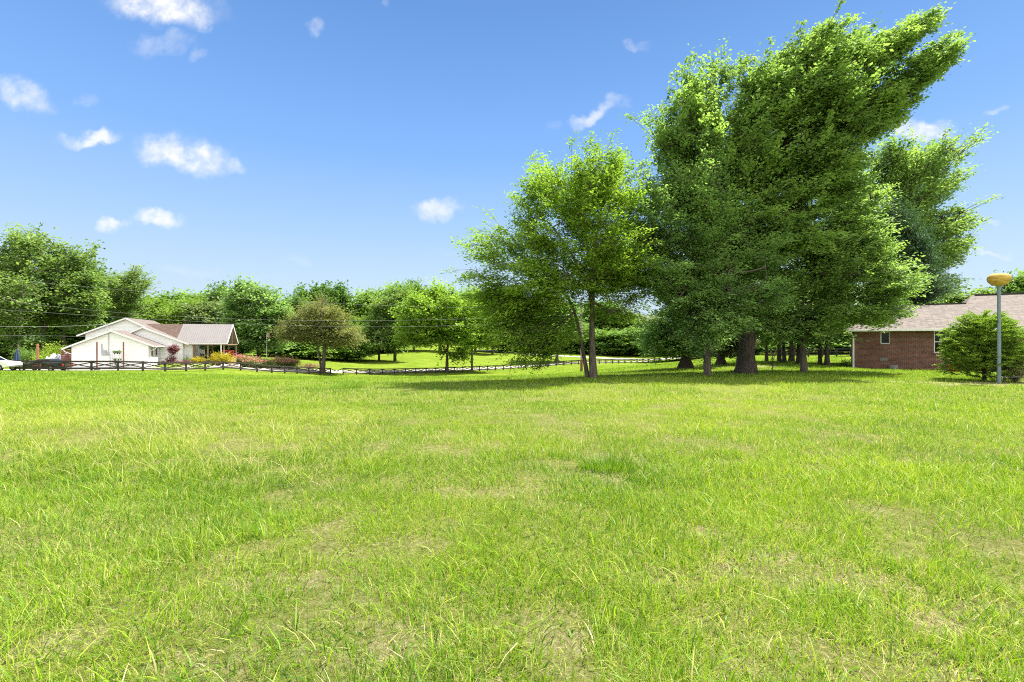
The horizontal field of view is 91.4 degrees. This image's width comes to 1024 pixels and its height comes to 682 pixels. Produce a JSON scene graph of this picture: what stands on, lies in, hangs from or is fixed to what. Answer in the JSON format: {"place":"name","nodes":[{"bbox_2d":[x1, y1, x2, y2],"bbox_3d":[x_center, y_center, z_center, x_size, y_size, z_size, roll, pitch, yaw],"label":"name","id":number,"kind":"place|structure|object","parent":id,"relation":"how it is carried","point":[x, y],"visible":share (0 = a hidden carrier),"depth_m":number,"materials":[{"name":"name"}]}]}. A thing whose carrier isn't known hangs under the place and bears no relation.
{"place":"outdoors","nodes":[
{"label":"outdoors","id":0,"kind":"place"},
{"bbox_2d":[3,361,646,372],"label":"driveway","id":1,"kind":"structure","parent":0,"point":[337,371],"depth_m":98.31,"materials":[{"name":"concrete"}]},
{"bbox_2d":[19,359,72,370],"bbox_3d":[-57.606,2.933,61.504,5.738,1.440,1.940,0,0,-3],"label":"dark sedan","id":2,"kind":"object","parent":1,"relation":"on","point":[42,364],"visible":0.43,"depth_m":60.75,"materials":[{"name":"black paint"}]},
{"bbox_2d":[0,342,1023,681],"bbox_3d":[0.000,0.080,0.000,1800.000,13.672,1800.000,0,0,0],"label":"ground","id":3,"kind":"structure","parent":0,"point":[420,358],"depth_m":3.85,"materials":[{"name":"green plant"}]},
{"bbox_2d":[0,356,22,370],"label":"white car","id":4,"kind":"object","parent":3,"relation":"on","point":[13,365],"visible":0.98,"depth_m":56.54,"materials":[{"name":"white paint"}]},
{"bbox_2d":[7,345,42,362],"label":"garden bush","id":5,"kind":"object","parent":3,"relation":"on","point":[25,355],"visible":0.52,"depth_m":75.47,"materials":[{"name":"green plant"}]},
{"bbox_2d":[0,268,57,359],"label":"oak tree","id":6,"kind":"object","parent":3,"relation":"on","point":[22,291],"visible":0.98,"depth_m":78.36,"materials":[{"name":"green plant"}]},
{"bbox_2d":[0,319,82,358],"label":"hedgerow tree","id":7,"kind":"object","parent":3,"relation":"on","point":[2,354],"visible":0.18,"depth_m":105.20,"materials":[{"name":"green plant"}]},
{"bbox_2d":[28,350,57,359],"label":"garden bush","id":8,"kind":"object","parent":3,"relation":"on","point":[41,356],"visible":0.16,"depth_m":71.69,"materials":[{"name":"green plant"}]},
{"bbox_2d":[30,341,69,356],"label":"garden bush","id":9,"kind":"object","parent":3,"relation":"on","point":[52,349],"visible":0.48,"depth_m":77.78,"materials":[{"name":"green plant"}]},
{"bbox_2d":[0,222,121,358],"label":"oak tree","id":10,"kind":"object","parent":3,"relation":"on","point":[24,246],"visible":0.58,"depth_m":85.06,"materials":[{"name":"green plant"}]},
{"bbox_2d":[36,266,115,349],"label":"oak tree","id":11,"kind":"object","parent":3,"relation":"on","point":[90,296],"visible":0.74,"depth_m":83.25,"materials":[{"name":"green plant"}]},
{"bbox_2d":[9,317,144,353],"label":"hedgerow tree","id":12,"kind":"object","parent":3,"relation":"on","point":[70,341],"visible":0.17,"depth_m":105.08,"materials":[{"name":"green plant"}]},
{"bbox_2d":[57,266,144,333],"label":"oak tree","id":13,"kind":"object","parent":3,"relation":"on","point":[105,319],"visible":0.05,"depth_m":104.02,"materials":[{"name":"green plant"}]},
{"bbox_2d":[100,263,160,322],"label":"deciduous tree","id":14,"kind":"object","parent":3,"relation":"on","point":[123,297],"visible":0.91,"depth_m":96.07,"materials":[{"name":"plant"}]},
{"bbox_2d":[61,318,237,369],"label":"white house","id":15,"kind":"structure","parent":3,"relation":"on","point":[147,340],"depth_m":73.46,"materials":[{"name":"white paint"}]},
{"bbox_2d":[1,324,106,326],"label":"service cable","id":16,"kind":"object","parent":15,"relation":"attached to","point":[43,326],"visible":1,"depth_m":65.00,"materials":[{"name":"black rubber"}]},
{"bbox_2d":[135,295,179,321],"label":"locust tree","id":17,"kind":"object","parent":3,"relation":"on","point":[158,306],"visible":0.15,"depth_m":124.60,"materials":[{"name":"green plant"}]},
{"bbox_2d":[141,287,198,303],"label":"maple tree","id":18,"kind":"object","parent":3,"relation":"on","point":[162,297],"visible":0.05,"depth_m":173.09,"materials":[{"name":"green plant"}]},
{"bbox_2d":[12,360,330,374],"bbox_3d":[-42.509,4.354,72.757,7.904,4.255,42.103,0,0,36],"label":"crossbuck fence","id":19,"kind":"object","parent":3,"relation":"on","point":[39,367],"visible":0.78,"depth_m":64.26,"materials":[{"name":"brown wood"}]},
{"bbox_2d":[166,343,180,356],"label":"red leaved tree","id":20,"kind":"object","parent":3,"relation":"on","point":[173,349],"visible":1,"depth_m":72.19,"materials":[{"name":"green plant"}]},
{"bbox_2d":[145,294,209,323],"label":"locust tree","id":21,"kind":"object","parent":3,"relation":"on","point":[171,315],"visible":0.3,"depth_m":118.10,"materials":[{"name":"green plant"}]},
{"bbox_2d":[166,286,209,304],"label":"maple tree","id":22,"kind":"object","parent":3,"relation":"on","point":[185,295],"visible":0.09,"depth_m":162.34,"materials":[{"name":"green plant"}]},
{"bbox_2d":[190,355,207,363],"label":"golden shrub","id":23,"kind":"object","parent":3,"relation":"on","point":[198,359],"visible":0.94,"depth_m":75.30,"materials":[{"name":"yellow plant"}]},
{"bbox_2d":[170,293,231,323],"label":"willow tree","id":24,"kind":"object","parent":3,"relation":"on","point":[207,315],"visible":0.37,"depth_m":114.68,"materials":[{"name":"green plant"}]},
{"bbox_2d":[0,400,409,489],"bbox_3d":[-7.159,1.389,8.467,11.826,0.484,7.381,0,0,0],"label":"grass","id":25,"kind":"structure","parent":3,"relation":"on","point":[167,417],"depth_m":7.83,"materials":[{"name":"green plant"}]},
{"bbox_2d":[199,280,230,308],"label":"oak tree","id":26,"kind":"object","parent":3,"relation":"on","point":[216,294],"visible":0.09,"depth_m":147.77,"materials":[{"name":"green plant"}]},
{"bbox_2d":[207,351,228,364],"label":"golden shrub","id":27,"kind":"object","parent":3,"relation":"on","point":[217,357],"visible":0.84,"depth_m":76.10,"materials":[{"name":"yellow plant"}]},
{"bbox_2d":[219,352,235,363],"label":"golden shrub","id":28,"kind":"object","parent":3,"relation":"on","point":[230,359],"visible":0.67,"depth_m":77.46,"materials":[{"name":"yellow plant"}]},
{"bbox_2d":[205,343,268,356],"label":"hedgerow tree","id":29,"kind":"object","parent":3,"relation":"on","point":[216,348],"visible":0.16,"depth_m":100.85,"materials":[{"name":"green plant"}]},
{"bbox_2d":[236,354,254,366],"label":"flowering bush","id":30,"kind":"object","parent":3,"relation":"on","point":[246,358],"visible":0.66,"depth_m":83.91,"materials":[{"name":"pink plant"}]},
{"bbox_2d":[211,273,297,357],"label":"maple tree","id":31,"kind":"object","parent":3,"relation":"on","point":[246,308],"visible":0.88,"depth_m":96.66,"materials":[{"name":"green plant"}]},
{"bbox_2d":[244,355,265,367],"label":"flowering bush","id":32,"kind":"object","parent":3,"relation":"on","point":[257,360],"visible":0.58,"depth_m":85.58,"materials":[{"name":"pink plant"}]},
{"bbox_2d":[253,357,268,367],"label":"flowering bush","id":33,"kind":"object","parent":3,"relation":"on","point":[262,361],"visible":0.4,"depth_m":87.36,"materials":[{"name":"pink plant"}]},
{"bbox_2d":[266,355,287,367],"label":"flowering bush","id":34,"kind":"object","parent":3,"relation":"on","point":[278,359],"visible":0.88,"depth_m":89.42,"materials":[{"name":"green plant"}]},
{"bbox_2d":[247,326,311,356],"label":"hedgerow tree","id":35,"kind":"object","parent":3,"relation":"on","point":[284,351],"visible":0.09,"depth_m":122.48,"materials":[{"name":"green plant"}]},
{"bbox_2d":[277,356,293,367],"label":"flowering bush","id":36,"kind":"object","parent":3,"relation":"on","point":[288,362],"visible":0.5,"depth_m":91.03,"materials":[{"name":"green plant"}]},
{"bbox_2d":[271,290,314,323],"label":"maple tree","id":37,"kind":"object","parent":3,"relation":"on","point":[295,303],"visible":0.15,"depth_m":145.98,"materials":[{"name":"green plant"}]},
{"bbox_2d":[287,356,301,367],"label":"flowering bush","id":38,"kind":"object","parent":3,"relation":"on","point":[295,363],"visible":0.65,"depth_m":92.65,"materials":[{"name":"green plant"}]},
{"bbox_2d":[267,340,350,359],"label":"hedgerow tree","id":39,"kind":"object","parent":3,"relation":"on","point":[306,352],"visible":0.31,"depth_m":122.34,"materials":[{"name":"green plant"}]},
{"bbox_2d":[293,280,337,307],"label":"oak tree","id":40,"kind":"object","parent":3,"relation":"on","point":[315,289],"visible":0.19,"depth_m":162.79,"materials":[{"name":"green plant"}]},
{"bbox_2d":[266,287,374,371],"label":"cedar tree","id":41,"kind":"object","parent":3,"relation":"on","point":[325,333],"visible":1,"depth_m":90.97,"materials":[{"name":"plant"}]},
{"bbox_2d":[316,279,352,319],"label":"oak tree","id":42,"kind":"object","parent":3,"relation":"on","point":[339,293],"visible":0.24,"depth_m":167.93,"materials":[{"name":"green plant"}]},
{"bbox_2d":[326,380,365,388],"bbox_3d":[-6.010,1.543,18.098,1.586,0.355,1.326,0,0,0],"label":"grass tussock","id":43,"kind":"object","parent":3,"relation":"on","point":[335,386],"depth_m":18.06,"materials":[{"name":"green plant"}]},
{"bbox_2d":[326,330,377,360],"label":"hedgerow tree","id":44,"kind":"object","parent":3,"relation":"on","point":[358,352],"visible":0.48,"depth_m":129.41,"materials":[{"name":"green plant"}]},
{"bbox_2d":[344,314,371,349],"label":"locust tree","id":45,"kind":"object","parent":3,"relation":"on","point":[357,321],"visible":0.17,"depth_m":144.19,"materials":[{"name":"green plant"}]},
{"bbox_2d":[342,285,386,329],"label":"maple tree","id":46,"kind":"object","parent":3,"relation":"on","point":[362,309],"visible":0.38,"depth_m":171.15,"materials":[{"name":"green plant"}]},
{"bbox_2d":[358,284,420,360],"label":"maple tree","id":47,"kind":"object","parent":3,"relation":"on","point":[379,335],"visible":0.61,"depth_m":132.83,"materials":[{"name":"green plant"}]},
{"bbox_2d":[366,324,414,351],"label":"hedgerow tree","id":48,"kind":"object","parent":3,"relation":"on","point":[385,350],"visible":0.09,"depth_m":170.19,"materials":[{"name":"green plant"}]},
{"bbox_2d":[363,276,422,327],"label":"maple tree","id":49,"kind":"object","parent":3,"relation":"on","point":[390,289],"visible":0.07,"depth_m":177.38,"materials":[{"name":"green plant"}]},
{"bbox_2d":[403,277,427,350],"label":"oak tree","id":50,"kind":"object","parent":3,"relation":"on","point":[418,288],"visible":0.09,"depth_m":183.66,"materials":[{"name":"green plant"}]},
{"bbox_2d":[0,351,851,376],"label":"grass","id":51,"kind":"structure","parent":3,"relation":"on","point":[539,373],"depth_m":49.43,"materials":[{"name":"green plant"}]},
{"bbox_2d":[405,282,461,350],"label":"maple tree","id":52,"kind":"object","parent":3,"relation":"on","point":[435,301],"visible":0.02,"depth_m":187.99,"materials":[{"name":"green plant"}]},
{"bbox_2d":[384,276,485,372],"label":"maple tree","id":53,"kind":"object","parent":3,"relation":"on","point":[432,328],"visible":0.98,"depth_m":103.62,"materials":[{"name":"green plant"}]},
{"bbox_2d":[455,281,488,353],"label":"maple tree","id":54,"kind":"object","parent":3,"relation":"on","point":[468,290],"visible":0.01,"depth_m":185.48,"materials":[{"name":"green plant"}]},
{"bbox_2d":[455,287,510,371],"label":"maple tree","id":55,"kind":"object","parent":3,"relation":"on","point":[474,343],"visible":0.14,"depth_m":110.36,"materials":[{"name":"green plant"}]},
{"bbox_2d":[342,358,658,374],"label":"crossbuck fence","id":56,"kind":"object","parent":3,"relation":"on","point":[487,368],"visible":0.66,"depth_m":111.70,"materials":[{"name":"brown wood"}]},
{"bbox_2d":[481,323,533,352],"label":"hedgerow tree","id":57,"kind":"object","parent":3,"relation":"on","point":[494,347],"visible":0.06,"depth_m":213.53,"materials":[{"name":"green plant"}]},
{"bbox_2d":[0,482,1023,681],"bbox_3d":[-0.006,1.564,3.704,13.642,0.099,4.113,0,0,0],"label":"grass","id":58,"kind":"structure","parent":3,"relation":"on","point":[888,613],"depth_m":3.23,"materials":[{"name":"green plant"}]},
{"bbox_2d":[441,128,675,378],"bbox_3d":[2.261,-3.808,21.236,10.130,11.179,7.251,0,0,0],"label":"elm tree","id":59,"kind":"object","parent":3,"relation":"on","point":[515,303],"visible":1,"depth_m":20.17,"materials":[{"name":"green plant"}]},
{"bbox_2d":[530,295,600,360],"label":"oak tree","id":60,"kind":"object","parent":3,"relation":"on","point":[567,311],"visible":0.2,"depth_m":145.11,"materials":[{"name":"green plant"}]},
{"bbox_2d":[566,302,582,371],"bbox_3d":[6.774,-0.564,54.932,2.040,8.400,0.358,0,0,-6],"label":"utility pole","id":61,"kind":"object","parent":3,"relation":"on","point":[581,364],"visible":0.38,"depth_m":54.90,"materials":[{"name":"brown wood"}]},
{"bbox_2d":[1,278,466,307],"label":"overhead cable","id":62,"kind":"object","parent":61,"relation":"attached to","point":[240,298],"visible":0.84,"depth_m":54.99,"materials":[{"name":"black rubber"}]},
{"bbox_2d":[11,310,500,326],"bbox_3d":[-30.937,-2.839,54.999,77.166,2.574,0.018,0,0,0],"label":"overhead cable","id":63,"kind":"object","parent":61,"relation":"attached to","point":[240,323],"visible":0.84,"depth_m":54.99,"materials":[{"name":"black rubber"}]},
{"bbox_2d":[3,300,578,320],"bbox_3d":[-30.938,-4.464,54.999,77.168,4.472,0.018,0,0,0],"label":"overhead cable","id":64,"kind":"object","parent":61,"relation":"attached to","point":[257,319],"visible":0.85,"depth_m":54.99,"materials":[{"name":"black rubber"}]},
{"bbox_2d":[562,322,603,352],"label":"hedgerow tree","id":65,"kind":"object","parent":3,"relation":"on","point":[576,344],"visible":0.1,"depth_m":215.11,"materials":[{"name":"green plant"}]},
{"bbox_2d":[571,449,637,473],"bbox_3d":[1.171,1.487,6.234,0.914,0.222,0.813,0,0,0],"label":"grass tussock","id":66,"kind":"object","parent":3,"relation":"on","point":[601,466],"depth_m":6.19,"materials":[{"name":"green plant"}]},
{"bbox_2d":[579,299,631,333],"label":"maple tree","id":67,"kind":"object","parent":3,"relation":"on","point":[598,320],"visible":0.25,"depth_m":230.04,"materials":[{"name":"green plant"}]},
{"bbox_2d":[575,328,637,354],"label":"hedgerow tree","id":68,"kind":"object","parent":3,"relation":"on","point":[602,340],"visible":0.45,"depth_m":206.71,"materials":[{"name":"green plant"}]},
{"bbox_2d":[596,314,643,351],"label":"locust tree","id":69,"kind":"object","parent":3,"relation":"on","point":[616,326],"visible":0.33,"depth_m":227.77,"materials":[{"name":"green plant"}]},
{"bbox_2d":[599,325,646,355],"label":"hedgerow tree","id":70,"kind":"object","parent":3,"relation":"on","point":[620,338],"visible":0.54,"depth_m":198.94,"materials":[{"name":"green plant"}]},
{"bbox_2d":[618,328,664,355],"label":"hedgerow tree","id":71,"kind":"object","parent":3,"relation":"on","point":[635,350],"visible":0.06,"depth_m":196.91,"materials":[{"name":"green plant"}]},
{"bbox_2d":[624,309,669,329],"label":"willow tree","id":72,"kind":"object","parent":3,"relation":"on","point":[643,317],"visible":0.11,"depth_m":236.97,"materials":[{"name":"green plant"}]},
{"bbox_2d":[633,342,714,360],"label":"hedgerow tree","id":73,"kind":"object","parent":3,"relation":"on","point":[670,354],"visible":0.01,"depth_m":151.68,"materials":[{"name":"green plant"}]},
{"bbox_2d":[625,258,738,368],"bbox_3d":[10.749,-1.904,30.781,7.483,7.506,6.044,0,0,0],"label":"broadleaf tree","id":74,"kind":"object","parent":3,"relation":"on","point":[649,337],"visible":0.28,"depth_m":30.12,"materials":[{"name":"green plant"}]},
{"bbox_2d":[607,129,828,375],"bbox_3d":[8.750,-3.794,22.431,10.130,11.073,7.160,0,0,0],"label":"broadleaf tree","id":75,"kind":"object","parent":3,"relation":"on","point":[706,310],"visible":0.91,"depth_m":21.27,"materials":[{"name":"green plant"}]},
{"bbox_2d":[711,304,764,365],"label":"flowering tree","id":76,"kind":"object","parent":3,"relation":"on","point":[730,351],"visible":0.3,"depth_m":33.32,"materials":[{"name":"green plant"}]},
{"bbox_2d":[756,336,785,360],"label":"broadleaf tree","id":77,"kind":"object","parent":3,"relation":"on","point":[766,344],"visible":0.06,"depth_m":47.89,"materials":[{"name":"green plant"}]},
{"bbox_2d":[762,332,790,361],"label":"broadleaf tree","id":78,"kind":"object","parent":3,"relation":"on","point":[779,358],"depth_m":41.88,"materials":[{"name":"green plant"}]},
{"bbox_2d":[761,270,799,362],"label":"broadleaf tree","id":79,"kind":"object","parent":3,"relation":"on","point":[784,358],"visible":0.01,"depth_m":39.89,"materials":[{"name":"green plant"}]},
{"bbox_2d":[755,340,823,354],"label":"hedgerow tree","id":80,"kind":"object","parent":3,"relation":"on","point":[786,346],"visible":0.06,"depth_m":100.25,"materials":[{"name":"green plant"}]},
{"bbox_2d":[619,0,976,373],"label":"oak tree","id":81,"kind":"object","parent":3,"relation":"on","point":[829,109],"visible":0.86,"depth_m":23.04,"materials":[{"name":"green plant"}]},
{"bbox_2d":[783,295,817,363],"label":"broadleaf tree","id":82,"kind":"object","parent":3,"relation":"on","point":[798,354],"visible":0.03,"depth_m":34.87,"materials":[{"name":"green plant"}]},
{"bbox_2d":[788,341,816,360],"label":"broadleaf tree","id":83,"kind":"object","parent":3,"relation":"on","point":[791,356],"depth_m":45.83,"materials":[{"name":"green plant"}]},
{"bbox_2d":[768,348,850,356],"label":"board fence","id":84,"kind":"object","parent":3,"relation":"on","point":[808,352],"visible":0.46,"depth_m":80.06,"materials":[{"name":"black wood"}]},
{"bbox_2d":[785,323,849,353],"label":"hedgerow tree","id":85,"kind":"object","parent":3,"relation":"on","point":[822,347],"visible":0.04,"depth_m":96.06,"materials":[{"name":"green plant"}]},
{"bbox_2d":[794,292,850,364],"bbox_3d":[20.489,-1.380,33.456,4.375,6.340,7.058,0,0,41],"label":"broadleaf tree","id":86,"kind":"object","parent":3,"relation":"on","point":[820,361],"visible":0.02,"depth_m":33.39,"materials":[{"name":"green plant"}]},
{"bbox_2d":[800,284,860,365],"bbox_3d":[20.700,-1.545,33.230,6.882,6.720,5.193,0,0,-27],"label":"broadleaf tree","id":87,"kind":"object","parent":3,"relation":"on","point":[827,359],"visible":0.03,"depth_m":32.87,"materials":[{"name":"green plant"}]},
{"bbox_2d":[812,328,850,353],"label":"hedgerow tree","id":88,"kind":"object","parent":3,"relation":"on","point":[846,344],"visible":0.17,"depth_m":92.41,"materials":[{"name":"green plant"}]},
{"bbox_2d":[732,211,938,371],"bbox_3d":[16.773,-2.443,25.529,11.856,8.396,6.888,0,0,0],"label":"broadleaf tree","id":89,"kind":"object","parent":3,"relation":"on","point":[882,289],"visible":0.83,"depth_m":24.21,"materials":[{"name":"green plant"}]},
{"bbox_2d":[841,358,852,366],"bbox_3d":[22.275,1.523,33.240,0.994,0.790,1.155,0,0,-24],"label":"box shrub","id":90,"kind":"object","parent":3,"relation":"on","point":[847,363],"visible":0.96,"depth_m":33.16,"materials":[{"name":"green plant"}]},
{"bbox_2d":[826,120,1003,306],"bbox_3d":[32.870,-8.059,41.768,17.481,20.132,10.273,0,0,0],"label":"oak tree","id":91,"kind":"object","parent":3,"relation":"on","point":[915,170],"visible":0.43,"depth_m":39.81,"materials":[{"name":"green plant"}]},
{"bbox_2d":[869,192,979,304],"bbox_3d":[29.625,-4.602,37.641,8.766,13.227,7.585,0,0,0],"label":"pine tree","id":92,"kind":"object","parent":3,"relation":"on","point":[919,244],"visible":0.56,"depth_m":35.98,"materials":[{"name":"green plant"}]},
{"bbox_2d":[844,292,1023,371],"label":"brick house","id":93,"kind":"structure","parent":3,"relation":"on","point":[915,342],"depth_m":31.87,"materials":[{"name":"red brick"}]},
{"bbox_2d":[879,332,891,344],"bbox_3d":[23.985,-0.181,32.136,0.650,0.855,0.190,0,0,33],"label":"window","id":94,"kind":"structure","parent":93,"relation":"in","point":[884,337],"depth_m":32.19,"materials":[{"name":"white paint"}]},
{"bbox_2d":[932,331,946,353],"bbox_3d":[26.503,0.082,30.530,1.310,1.422,0.240,0,0,33],"label":"window","id":95,"kind":"structure","parent":93,"relation":"in","point":[936,339],"depth_m":30.79,"materials":[{"name":"white paint"}]},
{"bbox_2d":[928,285,1002,303],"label":"locust tree","id":96,"kind":"object","parent":3,"relation":"on","point":[961,299],"visible":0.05,"depth_m":83.57,"materials":[{"name":"green plant"}]},
{"bbox_2d":[932,309,1023,380],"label":"cypress shrub","id":97,"kind":"object","parent":3,"relation":"on","point":[975,353],"visible":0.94,"depth_m":19.96,"materials":[{"name":"green plant"}]},
{"bbox_2d":[986,273,1011,382],"bbox_3d":[19.325,-0.389,19.200,1.953,4.398,0.704,0,0,0],"label":"lamp post","id":98,"kind":"object","parent":3,"relation":"on","point":[998,280],"visible":0.98,"depth_m":19.15,"materials":[{"name":"grey metal"}]},
{"bbox_2d":[986,355,1023,382],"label":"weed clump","id":99,"kind":"object","parent":3,"relation":"on","point":[1018,372],"visible":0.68,"depth_m":19.50,"materials":[{"name":"green plant"}]},
{"bbox_2d":[993,267,1023,292],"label":"maple tree","id":100,"kind":"object","parent":3,"relation":"on","point":[1016,285],"visible":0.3,"depth_m":80.06,"materials":[{"name":"green plant"}]},
{"bbox_2d":[0,384,1023,501],"bbox_3d":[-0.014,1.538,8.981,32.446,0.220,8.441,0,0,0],"label":"grass","id":101,"kind":"structure","parent":0,"point":[777,431],"depth_m":7.86,"materials":[{"name":"green plant"}]},
{"bbox_2d":[0,363,1023,406],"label":"grass","id":102,"kind":"structure","parent":0,"point":[73,378],"depth_m":18.23,"materials":[{"name":"green plant"}]},
{"bbox_2d":[0,0,1023,330],"label":"sky","id":103,"kind":"structure","parent":0,"point":[203,142],"materials":[{"name":"blue"}]},
{"bbox_2d":[481,350,680,359],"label":"road","id":104,"kind":"structure","parent":0,"point":[579,356],"depth_m":184.81,"materials":[{"name":"grey asphalt"}]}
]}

